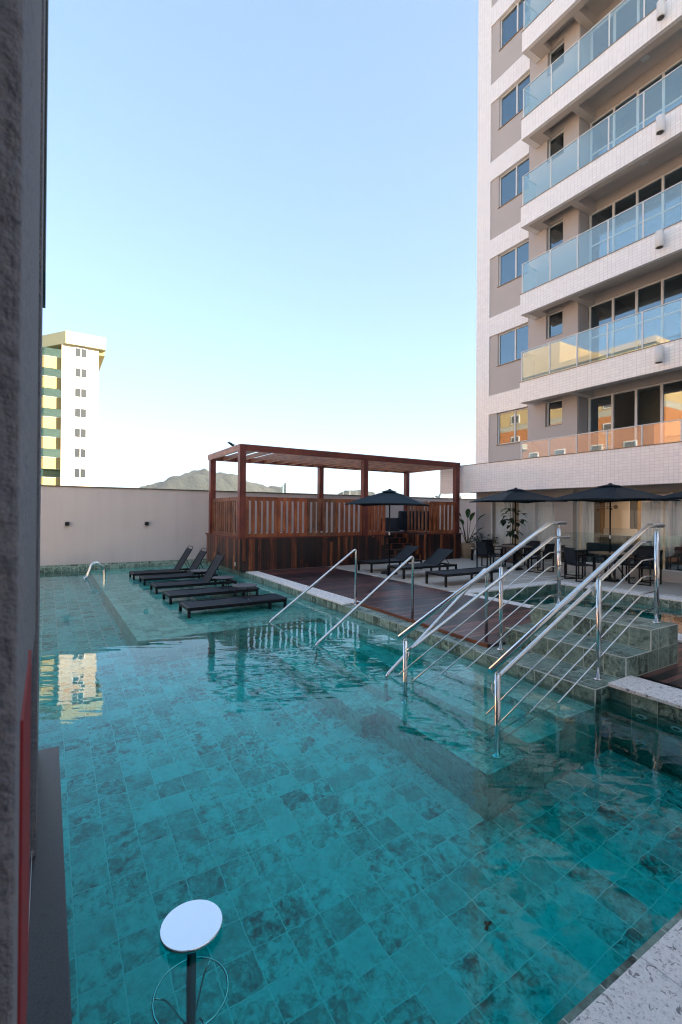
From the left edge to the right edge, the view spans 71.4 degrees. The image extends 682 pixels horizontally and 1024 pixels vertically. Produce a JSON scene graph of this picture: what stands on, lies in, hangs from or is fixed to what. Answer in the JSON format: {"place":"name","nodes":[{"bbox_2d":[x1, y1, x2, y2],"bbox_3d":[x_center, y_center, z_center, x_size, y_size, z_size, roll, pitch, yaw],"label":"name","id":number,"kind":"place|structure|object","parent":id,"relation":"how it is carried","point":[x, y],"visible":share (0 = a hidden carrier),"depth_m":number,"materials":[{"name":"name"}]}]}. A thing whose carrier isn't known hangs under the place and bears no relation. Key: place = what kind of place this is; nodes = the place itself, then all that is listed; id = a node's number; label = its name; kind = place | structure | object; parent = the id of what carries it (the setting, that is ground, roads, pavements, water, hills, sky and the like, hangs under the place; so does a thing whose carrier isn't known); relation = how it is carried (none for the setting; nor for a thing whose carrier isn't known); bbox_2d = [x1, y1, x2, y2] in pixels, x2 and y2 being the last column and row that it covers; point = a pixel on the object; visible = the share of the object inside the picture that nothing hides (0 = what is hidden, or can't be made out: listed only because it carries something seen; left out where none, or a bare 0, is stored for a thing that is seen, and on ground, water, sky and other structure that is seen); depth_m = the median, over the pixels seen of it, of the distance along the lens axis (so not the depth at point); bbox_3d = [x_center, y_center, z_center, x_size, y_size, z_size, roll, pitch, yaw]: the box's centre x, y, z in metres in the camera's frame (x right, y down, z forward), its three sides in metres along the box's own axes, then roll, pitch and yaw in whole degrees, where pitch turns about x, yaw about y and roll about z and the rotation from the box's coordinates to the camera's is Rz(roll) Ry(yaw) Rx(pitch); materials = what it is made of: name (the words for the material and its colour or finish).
{"place":"outdoors","nodes":[
{"label":"outdoors","id":0,"kind":"place"},
{"bbox_2d":[41,331,105,486],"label":"apartment tower","id":1,"kind":"structure","parent":0,"point":[71,363],"depth_m":66.44,"materials":[{"name":"white paint"}]},
{"bbox_2d":[74,448,85,457],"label":"window","id":2,"kind":"structure","parent":1,"relation":"in","point":[78,452],"depth_m":66.58,"materials":[{"name":"grey glass"}]},
{"bbox_2d":[74,468,85,477],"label":"window","id":3,"kind":"structure","parent":1,"relation":"in","point":[78,472],"depth_m":66.58,"materials":[{"name":"grey glass"}]},
{"bbox_2d":[74,387,86,398],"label":"window","id":4,"kind":"structure","parent":1,"relation":"in","point":[78,392],"depth_m":66.63,"materials":[{"name":"grey glass"}]},
{"bbox_2d":[74,408,86,417],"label":"window","id":5,"kind":"structure","parent":1,"relation":"in","point":[78,412],"depth_m":66.63,"materials":[{"name":"grey glass"}]},
{"bbox_2d":[74,428,86,437],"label":"window","id":6,"kind":"structure","parent":1,"relation":"in","point":[78,432],"depth_m":66.65,"materials":[{"name":"grey glass"}]},
{"bbox_2d":[75,347,86,358],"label":"window","id":7,"kind":"structure","parent":1,"relation":"in","point":[79,352],"depth_m":66.66,"materials":[{"name":"grey glass"}]},
{"bbox_2d":[75,367,86,378],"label":"window","id":8,"kind":"structure","parent":1,"relation":"in","point":[79,372],"depth_m":66.63,"materials":[{"name":"grey glass"}]},
{"bbox_2d":[140,468,280,492],"bbox_3d":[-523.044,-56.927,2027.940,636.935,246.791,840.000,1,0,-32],"label":"hill","id":9,"kind":"structure","parent":0,"point":[195,480],"depth_m":1829.90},
{"bbox_2d":[42,0,478,498],"label":"sky","id":10,"kind":"structure","parent":0,"point":[264,212],"materials":[{"name":"blue"}]},
{"bbox_2d":[281,485,284,492],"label":"building","id":11,"kind":"structure","parent":0,"point":[283,489],"depth_m":990.73,"materials":[{"name":"white concrete"}]},
{"bbox_2d":[338,490,377,495],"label":"building","id":12,"kind":"structure","parent":0,"point":[354,492],"depth_m":1524.04,"materials":[{"name":"white concrete"}]},
{"bbox_2d":[38,564,681,1023],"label":"pool water","id":13,"kind":"structure","parent":0,"point":[336,826],"depth_m":2.96,"materials":[{"name":"teal liquid"}]},
{"bbox_2d":[257,550,681,597],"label":"patio","id":14,"kind":"structure","parent":0,"point":[668,588],"depth_m":13.15,"materials":[{"name":"grey stone"}]},
{"bbox_2d":[40,485,475,571],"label":"boundary wall","id":15,"kind":"structure","parent":14,"relation":"on","point":[107,528],"depth_m":16.34,"materials":[{"name":"paint"}]},
{"bbox_2d":[205,444,462,571],"bbox_3d":[-0.002,-0.091,17.813,9.170,3.760,3.495,1,0,-32],"label":"pergola","id":16,"kind":"object","parent":14,"relation":"on","point":[243,547],"visible":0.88,"depth_m":15.89,"materials":[{"name":"brown wood"}]},
{"bbox_2d":[381,511,431,530],"bbox_3d":[2.797,0.373,20.000,1.980,0.830,1.120,1,0,-32],"label":"lounge sofa","id":17,"kind":"object","parent":16,"relation":"in","point":[399,523],"visible":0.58,"depth_m":19.26,"materials":[{"name":"black fabric"}]},
{"bbox_2d":[345,489,429,574],"bbox_3d":[1.409,0.557,13.781,2.120,2.460,2.120,0,0,16],"label":"parasol","id":18,"kind":"object","parent":14,"relation":"on","point":[389,497],"visible":0.94,"depth_m":13.21,"materials":[{"name":"black fabric"}]},
{"bbox_2d":[358,545,421,572],"bbox_3d":[1.540,1.433,14.734,1.980,0.717,0.715,1,0,-32],"label":"sun lounger","id":19,"kind":"object","parent":14,"relation":"on","point":[403,554],"visible":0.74,"depth_m":14.81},
{"bbox_2d":[259,567,529,647],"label":"wooden deck","id":20,"kind":"structure","parent":14,"relation":"on","point":[392,596],"depth_m":9.55,"materials":[{"name":"brown wood"}]},
{"bbox_2d":[387,548,456,578],"bbox_3d":[2.314,1.434,13.425,1.980,0.717,0.715,1,0,-32],"label":"sun lounger","id":21,"kind":"object","parent":14,"relation":"on","point":[436,558],"visible":0.81,"depth_m":13.51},
{"bbox_2d":[425,567,498,586],"bbox_3d":[3.154,1.639,12.087,2.025,0.312,0.715,1,0,-32],"label":"sun lounger","id":22,"kind":"object","parent":14,"relation":"on","point":[471,572],"visible":0.78,"depth_m":11.85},
{"bbox_2d":[459,509,485,557],"bbox_3d":[5.083,0.843,18.790,1.247,1.978,1.235,0,0,22],"label":"potted plant","id":23,"kind":"object","parent":14,"relation":"on","point":[466,545],"visible":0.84,"depth_m":18.74,"materials":[{"name":"green plant"}]},
{"bbox_2d":[468,532,499,557],"bbox_3d":[5.794,1.317,19.195,1.380,1.043,1.261,0,0,-14],"label":"potted plant","id":24,"kind":"object","parent":14,"relation":"on","point":[477,539],"visible":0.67,"depth_m":19.03,"materials":[{"name":"green plant"}]},
{"bbox_2d":[476,541,501,567],"bbox_3d":[4.680,1.381,15.074,0.580,0.871,0.600,1,0,-17],"label":"dining chair","id":25,"kind":"object","parent":14,"relation":"on","point":[481,550],"visible":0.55,"depth_m":14.98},
{"bbox_2d":[481,540,505,566],"bbox_3d":[5.112,1.387,15.957,0.600,0.871,0.580,1,0,-30],"label":"dining chair","id":26,"kind":"object","parent":14,"relation":"on","point":[489,544],"visible":0.6,"depth_m":16.11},
{"bbox_2d":[499,508,528,562],"bbox_3d":[6.239,0.845,17.381,1.017,1.983,0.933,1,0,-32],"label":"potted plant","id":27,"kind":"object","parent":14,"relation":"on","point":[510,533],"visible":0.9,"depth_m":17.23,"materials":[{"name":"green plant"}]},
{"bbox_2d":[499,545,531,570],"bbox_3d":[5.558,1.452,15.137,1.020,0.742,1.020,1,0,-32],"label":"dining table","id":28,"kind":"object","parent":14,"relation":"on","point":[513,546],"visible":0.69,"depth_m":15.01,"materials":[{"name":"grey wood"}]},
{"bbox_2d":[469,488,567,569],"bbox_3d":[5.566,0.523,15.140,2.140,2.600,2.140,0,0,-11],"label":"parasol","id":29,"kind":"object","parent":14,"relation":"on","point":[515,495],"visible":0.91,"depth_m":14.73,"materials":[{"name":"black fabric"}]},
{"bbox_2d":[372,565,681,596],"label":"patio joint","id":30,"kind":"object","parent":14,"relation":"on","point":[538,577],"visible":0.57,"depth_m":12.52,"materials":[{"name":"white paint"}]},
{"bbox_2d":[518,541,540,568],"bbox_3d":[6.203,1.395,15.716,0.580,0.871,0.600,1,0,-37],"label":"dining chair","id":31,"kind":"object","parent":14,"relation":"on","point":[534,544],"visible":0.43,"depth_m":15.78,"materials":[{"name":"black wicker"}]},
{"bbox_2d":[527,544,554,572],"bbox_3d":[6.100,1.390,14.458,0.600,0.871,0.580,1,0,-37],"label":"dining chair","id":32,"kind":"object","parent":14,"relation":"on","point":[548,548],"visible":0.84,"depth_m":14.36,"materials":[{"name":"black wicker"}]},
{"bbox_2d":[440,0,681,583],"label":"apartment building","id":33,"kind":"structure","parent":14,"relation":"on","point":[579,275],"depth_m":16.18,"materials":[{"name":"white"}]},
{"bbox_2d":[495,502,509,555],"bbox_3d":[6.435,0.668,18.899,0.097,2.310,0.680,1,0,-32],"label":"curtain","id":34,"kind":"object","parent":33,"relation":"hanging from","point":[500,532],"visible":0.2,"depth_m":18.94,"materials":[{"name":"white fabric"}]},
{"bbox_2d":[496,408,527,445],"bbox_3d":[6.516,-3.195,17.850,0.215,1.250,1.520,1,0,-32],"label":"window","id":35,"kind":"structure","parent":33,"relation":"in","point":[512,425],"depth_m":18.00,"materials":[{"name":"clear glass"}]},
{"bbox_2d":[496,324,527,366],"bbox_3d":[6.540,-6.270,17.861,0.215,1.250,1.520,1,0,-32],"label":"window","id":36,"kind":"structure","parent":33,"relation":"in","point":[513,342],"depth_m":18.03,"materials":[{"name":"blue glass"}]},
{"bbox_2d":[497,240,528,287],"bbox_3d":[6.564,-9.345,17.871,0.215,1.250,1.520,1,0,-32],"label":"window","id":37,"kind":"structure","parent":33,"relation":"in","point":[510,262],"depth_m":18.03,"materials":[{"name":"blue glass"}]},
{"bbox_2d":[498,156,528,208],"bbox_3d":[6.588,-12.420,17.881,0.215,1.250,1.520,1,0,-32],"label":"window","id":38,"kind":"structure","parent":33,"relation":"in","point":[511,181],"depth_m":18.05,"materials":[{"name":"blue glass"}]},
{"bbox_2d":[498,73,529,129],"bbox_3d":[6.612,-15.495,17.891,0.215,1.250,1.520,1,0,-32],"label":"window","id":39,"kind":"structure","parent":33,"relation":"in","point":[511,104],"depth_m":18.05,"materials":[{"name":"blue glass"}]},
{"bbox_2d":[499,0,529,50],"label":"window","id":40,"kind":"structure","parent":33,"relation":"in","point":[511,25],"depth_m":18.11,"materials":[{"name":"blue glass"}]},
{"bbox_2d":[518,502,554,562],"bbox_3d":[7.274,0.670,17.548,0.101,2.310,1.701,1,0,-32],"label":"curtain","id":41,"kind":"object","parent":33,"relation":"hanging from","point":[544,513],"visible":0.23,"depth_m":17.52,"materials":[{"name":"white fabric"}]},
{"bbox_2d":[546,400,561,426],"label":"window","id":42,"kind":"structure","parent":33,"relation":"in","point":[555,406],"depth_m":16.57,"materials":[{"name":"glass"}]},
{"bbox_2d":[545,310,562,339],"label":"window","id":43,"kind":"structure","parent":33,"relation":"in","point":[554,319],"depth_m":16.59,"materials":[{"name":"glass"}]},
{"bbox_2d":[546,130,563,164],"bbox_3d":[7.497,-12.633,16.456,0.270,0.880,0.640,1,0,-32],"label":"window","id":44,"kind":"structure","parent":33,"relation":"in","point":[554,146],"depth_m":16.59,"materials":[{"name":"black glass"}]},
{"bbox_2d":[548,220,562,249],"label":"window","id":45,"kind":"structure","parent":33,"relation":"in","point":[556,233],"depth_m":16.59,"materials":[{"name":"black glass"}]},
{"bbox_2d":[547,41,563,76],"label":"window","id":46,"kind":"structure","parent":33,"relation":"in","point":[553,57],"depth_m":16.59,"materials":[{"name":"glass"}]},
{"bbox_2d":[581,501,593,549],"bbox_3d":[8.272,0.672,15.932,0.094,2.310,0.440,1,0,-32],"label":"curtain","id":47,"kind":"object","parent":33,"relation":"hanging from","point":[589,521],"visible":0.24,"depth_m":15.91,"materials":[{"name":"white fabric"}]},
{"bbox_2d":[597,505,617,510],"bbox_3d":[9.508,-0.425,16.956,0.020,0.790,0.755,1,0,-32],"label":"pendant lamp","id":48,"kind":"object","parent":33,"relation":"hanging from","point":[614,507],"visible":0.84,"depth_m":16.81,"materials":[{"name":"brown metal"}]},
{"bbox_2d":[590,0,640,61],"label":"balcony door","id":49,"kind":"structure","parent":33,"relation":"in","point":[614,14],"depth_m":15.29,"materials":[{"name":"white metal"}]},
{"bbox_2d":[600,501,640,544],"bbox_3d":[10.522,0.541,17.982,0.420,2.660,1.520,1,0,-32],"label":"window","id":50,"kind":"structure","parent":33,"relation":"on","point":[626,515],"depth_m":17.93,"materials":[{"name":"white"}]},
{"bbox_2d":[588,379,681,450],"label":"balcony door","id":51,"kind":"structure","parent":33,"relation":"in","point":[661,385],"depth_m":14.62,"materials":[{"name":"white metal"}]},
{"bbox_2d":[588,271,681,362],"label":"balcony door","id":52,"kind":"structure","parent":33,"relation":"in","point":[662,316],"depth_m":14.63,"materials":[{"name":"white metal"}]},
{"bbox_2d":[589,164,681,262],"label":"balcony door","id":53,"kind":"structure","parent":33,"relation":"in","point":[613,204],"depth_m":14.64,"materials":[{"name":"white metal"}]},
{"bbox_2d":[590,58,681,161],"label":"balcony door","id":54,"kind":"structure","parent":33,"relation":"in","point":[637,92],"depth_m":14.65,"materials":[{"name":"white metal"}]},
{"bbox_2d":[641,501,662,568],"bbox_3d":[9.338,0.675,14.264,0.101,2.310,0.600,1,0,-32],"label":"curtain","id":55,"kind":"object","parent":33,"relation":"hanging from","point":[651,511],"visible":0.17,"depth_m":14.29,"materials":[{"name":"white fabric"}]},
{"bbox_2d":[654,345,663,363],"bbox_3d":[8.505,-4.191,12.640,0.280,0.432,0.200,0,0,-7],"label":"wall lamp","id":56,"kind":"object","parent":33,"relation":"attached to","point":[659,355],"visible":1,"depth_m":12.56,"materials":[{"name":"white metal"}]},
{"bbox_2d":[655,229,663,248],"bbox_3d":[8.529,-7.261,12.650,0.280,0.433,0.200,0,0,-7],"label":"wall lamp","id":57,"kind":"object","parent":33,"relation":"attached to","point":[659,239],"visible":1,"depth_m":12.58,"materials":[{"name":"white metal"}]},
{"bbox_2d":[656,113,664,134],"bbox_3d":[8.553,-10.331,12.661,0.280,0.433,0.200,0,0,-7],"label":"wall lamp","id":58,"kind":"object","parent":33,"relation":"attached to","point":[660,124],"visible":1,"depth_m":12.58,"materials":[{"name":"white metal"}]},
{"bbox_2d":[656,0,664,20],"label":"wall lamp","id":59,"kind":"object","parent":33,"relation":"attached to","point":[660,10],"visible":1,"depth_m":12.61,"materials":[{"name":"white metal"}]},
{"bbox_2d":[665,499,681,568],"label":"curtain","id":60,"kind":"object","parent":33,"relation":"hanging from","point":[677,523],"visible":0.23,"depth_m":13.70,"materials":[{"name":"white fabric"}]},
{"bbox_2d":[561,545,585,577],"bbox_3d":[6.519,1.390,13.416,0.580,0.871,0.600,0,0,43],"label":"dining chair","id":61,"kind":"object","parent":14,"relation":"on","point":[562,557],"visible":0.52,"depth_m":13.43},
{"bbox_2d":[563,547,595,581],"bbox_3d":[6.347,1.386,12.668,0.580,0.871,0.600,0,0,-4],"label":"dining chair","id":62,"kind":"object","parent":14,"relation":"on","point":[570,558],"visible":0.98,"depth_m":12.62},
{"bbox_2d":[588,551,631,582],"bbox_3d":[7.178,1.457,12.670,1.020,0.742,1.020,1,0,-32],"label":"dining table","id":63,"kind":"object","parent":14,"relation":"on","point":[604,553],"visible":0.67,"depth_m":12.58,"materials":[{"name":"grey wood"}]},
{"bbox_2d":[546,483,680,581],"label":"parasol","id":64,"kind":"object","parent":14,"relation":"on","point":[609,492],"visible":0.91,"depth_m":12.44,"materials":[{"name":"black fabric"}]},
{"bbox_2d":[574,542,659,568],"bbox_3d":[8.304,1.412,14.425,0.720,0.860,2.300,1,0,-32],"label":"outdoor sofa","id":65,"kind":"object","parent":14,"relation":"on","point":[591,546],"visible":0.23,"depth_m":14.77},
{"bbox_2d":[621,547,653,580],"bbox_3d":[8.080,1.400,12.869,0.580,0.871,0.600,1,0,-22],"label":"dining chair","id":66,"kind":"object","parent":14,"relation":"on","point":[644,552],"visible":0.62,"depth_m":12.97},
{"bbox_2d":[628,550,662,585],"bbox_3d":[7.751,1.395,12.069,0.600,0.871,0.580,1,0,-34],"label":"dining chair","id":67,"kind":"object","parent":14,"relation":"on","point":[650,567],"visible":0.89,"depth_m":12.02,"materials":[{"name":"black metal"}]},
{"bbox_2d":[653,491,681,499],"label":"parasol","id":68,"kind":"object","parent":14,"relation":"on","point":[677,495],"visible":1,"depth_m":10.93,"materials":[{"name":"black fabric"}]},
{"bbox_2d":[666,547,681,570],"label":"outdoor armchair","id":69,"kind":"object","parent":14,"relation":"on","point":[674,562],"visible":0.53,"depth_m":12.94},
{"bbox_2d":[476,584,681,642],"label":"spa wall","id":70,"kind":"structure","parent":0,"point":[662,602],"depth_m":11.01,"materials":[{"name":"tile"}]},
{"bbox_2d":[449,580,681,642],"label":"granite coping","id":71,"kind":"object","parent":70,"relation":"on","point":[471,592],"visible":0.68,"depth_m":10.85,"materials":[{"name":"white stone"}]},
{"bbox_2d":[495,589,681,633],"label":"spa water","id":72,"kind":"structure","parent":0,"point":[670,614],"depth_m":10.17,"materials":[{"name":"liquid"}]},
{"bbox_2d":[577,532,681,571],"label":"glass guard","id":73,"kind":"object","parent":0,"point":[627,566],"visible":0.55,"depth_m":12.84,"materials":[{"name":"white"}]},
{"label":"pool floor","id":74,"kind":"structure","parent":0,"visible":0},
{"bbox_2d":[208,562,485,658],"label":"pool kerb","id":75,"kind":"structure","parent":74,"relation":"on","point":[448,642],"depth_m":8.04,"materials":[{"name":"green stone"}]},
{"bbox_2d":[246,571,360,604],"bbox_3d":[-1.229,1.780,11.658,0.450,0.031,5.666,1,0,-31],"label":"granite coping","id":76,"kind":"object","parent":75,"relation":"on","point":[332,597],"visible":0.8,"depth_m":10.81,"materials":[{"name":"white stone"}]},
{"bbox_2d":[269,549,357,621],"bbox_3d":[-0.482,1.748,8.758,1.890,2.074,0.089,1,0,-32],"label":"pool handrail","id":77,"kind":"object","parent":76,"relation":"attached to","point":[311,586],"visible":0.72,"depth_m":8.92,"materials":[{"name":"silver metal"}]},
{"bbox_2d":[357,602,488,647],"bbox_3d":[1.140,1.780,7.797,0.035,0.047,3.386,1,0,-29],"label":"deck edge board","id":78,"kind":"object","parent":75,"relation":"on","point":[471,640],"visible":0.93,"depth_m":7.39,"materials":[{"name":"grey wood"}]},
{"bbox_2d":[475,603,677,702],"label":"tiled steps","id":79,"kind":"structure","parent":74,"relation":"on","point":[640,646],"depth_m":5.63,"materials":[{"name":"green tile"}]},
{"bbox_2d":[397,521,569,681],"bbox_3d":[1.969,1.339,6.138,3.113,2.433,0.133,1,0,-32],"label":"stair railing","id":80,"kind":"object","parent":79,"relation":"on","point":[428,615],"visible":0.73,"depth_m":6.11,"materials":[{"name":"silver metal"}]},
{"bbox_2d":[486,523,664,726],"bbox_3d":[2.635,1.341,5.060,3.113,2.433,0.133,1,0,-32],"label":"stair railing","id":81,"kind":"object","parent":79,"relation":"on","point":[523,640],"visible":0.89,"depth_m":5.04,"materials":[{"name":"silver metal"}]},
{"bbox_2d":[557,676,681,1023],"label":"pool wall","id":82,"kind":"structure","parent":74,"relation":"on","point":[669,711],"depth_m":2.04,"materials":[{"name":"green stone"}]},
{"bbox_2d":[608,675,681,708],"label":"granite coping","id":83,"kind":"object","parent":82,"relation":"on","point":[658,692],"visible":1,"depth_m":4.75,"materials":[{"name":"white stone"}]},
{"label":"pool shelf","id":84,"kind":"structure","parent":74,"relation":"on","visible":0},
{"bbox_2d":[83,561,105,578],"bbox_3d":[-7.072,1.910,13.613,0.567,0.960,0.298,1,0,-32],"label":"grab rail","id":85,"kind":"object","parent":84,"relation":"attached to","point":[90,568],"visible":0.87,"depth_m":13.59,"materials":[{"name":"silver metal"}]},
{"bbox_2d":[129,546,201,578],"bbox_3d":[-5.212,1.546,14.204,1.980,1.021,0.715,1,0,-32],"label":"sun lounger","id":86,"kind":"object","parent":84,"relation":"on","point":[178,568],"visible":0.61,"depth_m":14.17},
{"bbox_2d":[139,548,217,584],"bbox_3d":[-4.504,1.548,13.231,1.980,1.021,0.715,1,0,-32],"label":"sun lounger","id":87,"kind":"object","parent":84,"relation":"on","point":[196,563],"visible":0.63,"depth_m":13.18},
{"bbox_2d":[150,552,236,592],"bbox_3d":[-3.698,1.551,11.965,1.980,1.021,0.715,1,0,-32],"label":"sun lounger","id":88,"kind":"object","parent":84,"relation":"on","point":[211,570],"visible":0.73,"depth_m":11.97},
{"bbox_2d":[191,569,206,577],"bbox_3d":[-3.742,1.808,12.679,0.524,0.510,0.524,1,0,-32],"label":"side table","id":89,"kind":"object","parent":84,"relation":"on","point":[199,570],"visible":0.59,"depth_m":12.60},
{"bbox_2d":[162,586,258,602],"bbox_3d":[-2.911,1.907,10.748,2.025,0.312,0.715,1,0,-32],"label":"sun lounger","id":90,"kind":"object","parent":84,"relation":"on","point":[182,593],"visible":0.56,"depth_m":10.56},
{"bbox_2d":[212,576,234,585],"bbox_3d":[-2.816,1.811,11.371,0.524,0.510,0.524,1,0,-32],"label":"side table","id":91,"kind":"object","parent":84,"relation":"on","point":[223,577],"visible":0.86,"depth_m":11.28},
{"bbox_2d":[179,593,286,616],"bbox_3d":[-2.119,1.909,9.486,2.025,0.312,0.715,1,0,-32],"label":"sun lounger","id":92,"kind":"object","parent":84,"relation":"on","point":[216,603],"visible":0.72,"depth_m":9.36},
{"bbox_2d":[232,583,256,595],"bbox_3d":[-2.064,1.813,10.155,0.524,0.510,0.524,1,0,-32],"label":"side table","id":93,"kind":"object","parent":84,"relation":"on","point":[243,585],"visible":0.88,"depth_m":10.06,"materials":[{"name":"grey plastic"}]},
{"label":"pool steps","id":94,"kind":"structure","parent":74,"relation":"on","visible":0},
{"bbox_2d":[315,556,413,644],"bbox_3d":[0.406,1.750,7.331,1.900,2.074,0.089,1,0,-32],"label":"pool handrail","id":95,"kind":"object","parent":94,"relation":"on","point":[320,640],"visible":0.62,"depth_m":7.50,"materials":[{"name":"silver metal"}]},
{"bbox_2d":[386,568,487,675],"bbox_3d":[1.256,1.773,6.023,1.790,2.034,0.089,1,0,-32],"label":"pool handrail","id":96,"kind":"object","parent":94,"relation":"on","point":[428,630],"visible":0.37,"depth_m":6.11,"materials":[{"name":"silver metal"}]},
{"bbox_3d":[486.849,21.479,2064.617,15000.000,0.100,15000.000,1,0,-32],"label":"ground","id":97,"kind":"structure","parent":0,"visible":0},
{"bbox_2d":[284,482,290,492],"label":"building","id":98,"kind":"structure","parent":97,"relation":"on","point":[287,487],"depth_m":990.32,"materials":[{"name":"white concrete"}]},
{"bbox_2d":[435,494,446,497],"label":"building","id":99,"kind":"structure","parent":97,"relation":"on","point":[440,496],"depth_m":1222.98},
{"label":"terrace","id":100,"kind":"structure","parent":0,"visible":0},
{"bbox_2d":[0,0,45,1023],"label":"poolside building","id":101,"kind":"structure","parent":100,"relation":"on","point":[22,68],"depth_m":0.39,"materials":[{"name":"grey paint"}]},
{"bbox_2d":[17,650,31,1023],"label":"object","id":102,"kind":"object","parent":101,"relation":"attached to","point":[24,846],"visible":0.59,"depth_m":0.50,"materials":[{"name":"red metal"}]},
{"bbox_2d":[29,647,33,916],"bbox_3d":[-1.075,1.245,1.571,0.045,1.236,2.300,1,0,-32],"label":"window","id":103,"kind":"structure","parent":101,"relation":"in","point":[32,668],"depth_m":2.32,"materials":[{"name":"glass"}]},
{"bbox_2d":[43,0,48,307],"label":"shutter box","id":104,"kind":"object","parent":101,"relation":"attached to","point":[45,156],"visible":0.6,"depth_m":3.08,"materials":[{"name":"black metal"}]},
{"bbox_2d":[26,746,71,1023],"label":"ledge","id":105,"kind":"object","parent":101,"relation":"attached to","point":[49,997],"visible":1,"depth_m":2.21,"materials":[{"name":"grey stone"}]},
{"bbox_2d":[570,919,681,1023],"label":"granite coping","id":106,"kind":"object","parent":100,"relation":"on","point":[646,988],"visible":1,"depth_m":1.74,"materials":[{"name":"grey stone"}]},
{"bbox_2d":[638,643,681,687],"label":"wooden deck","id":107,"kind":"structure","parent":100,"relation":"on","point":[671,675],"depth_m":5.32,"materials":[{"name":"brown wood"}]}
]}

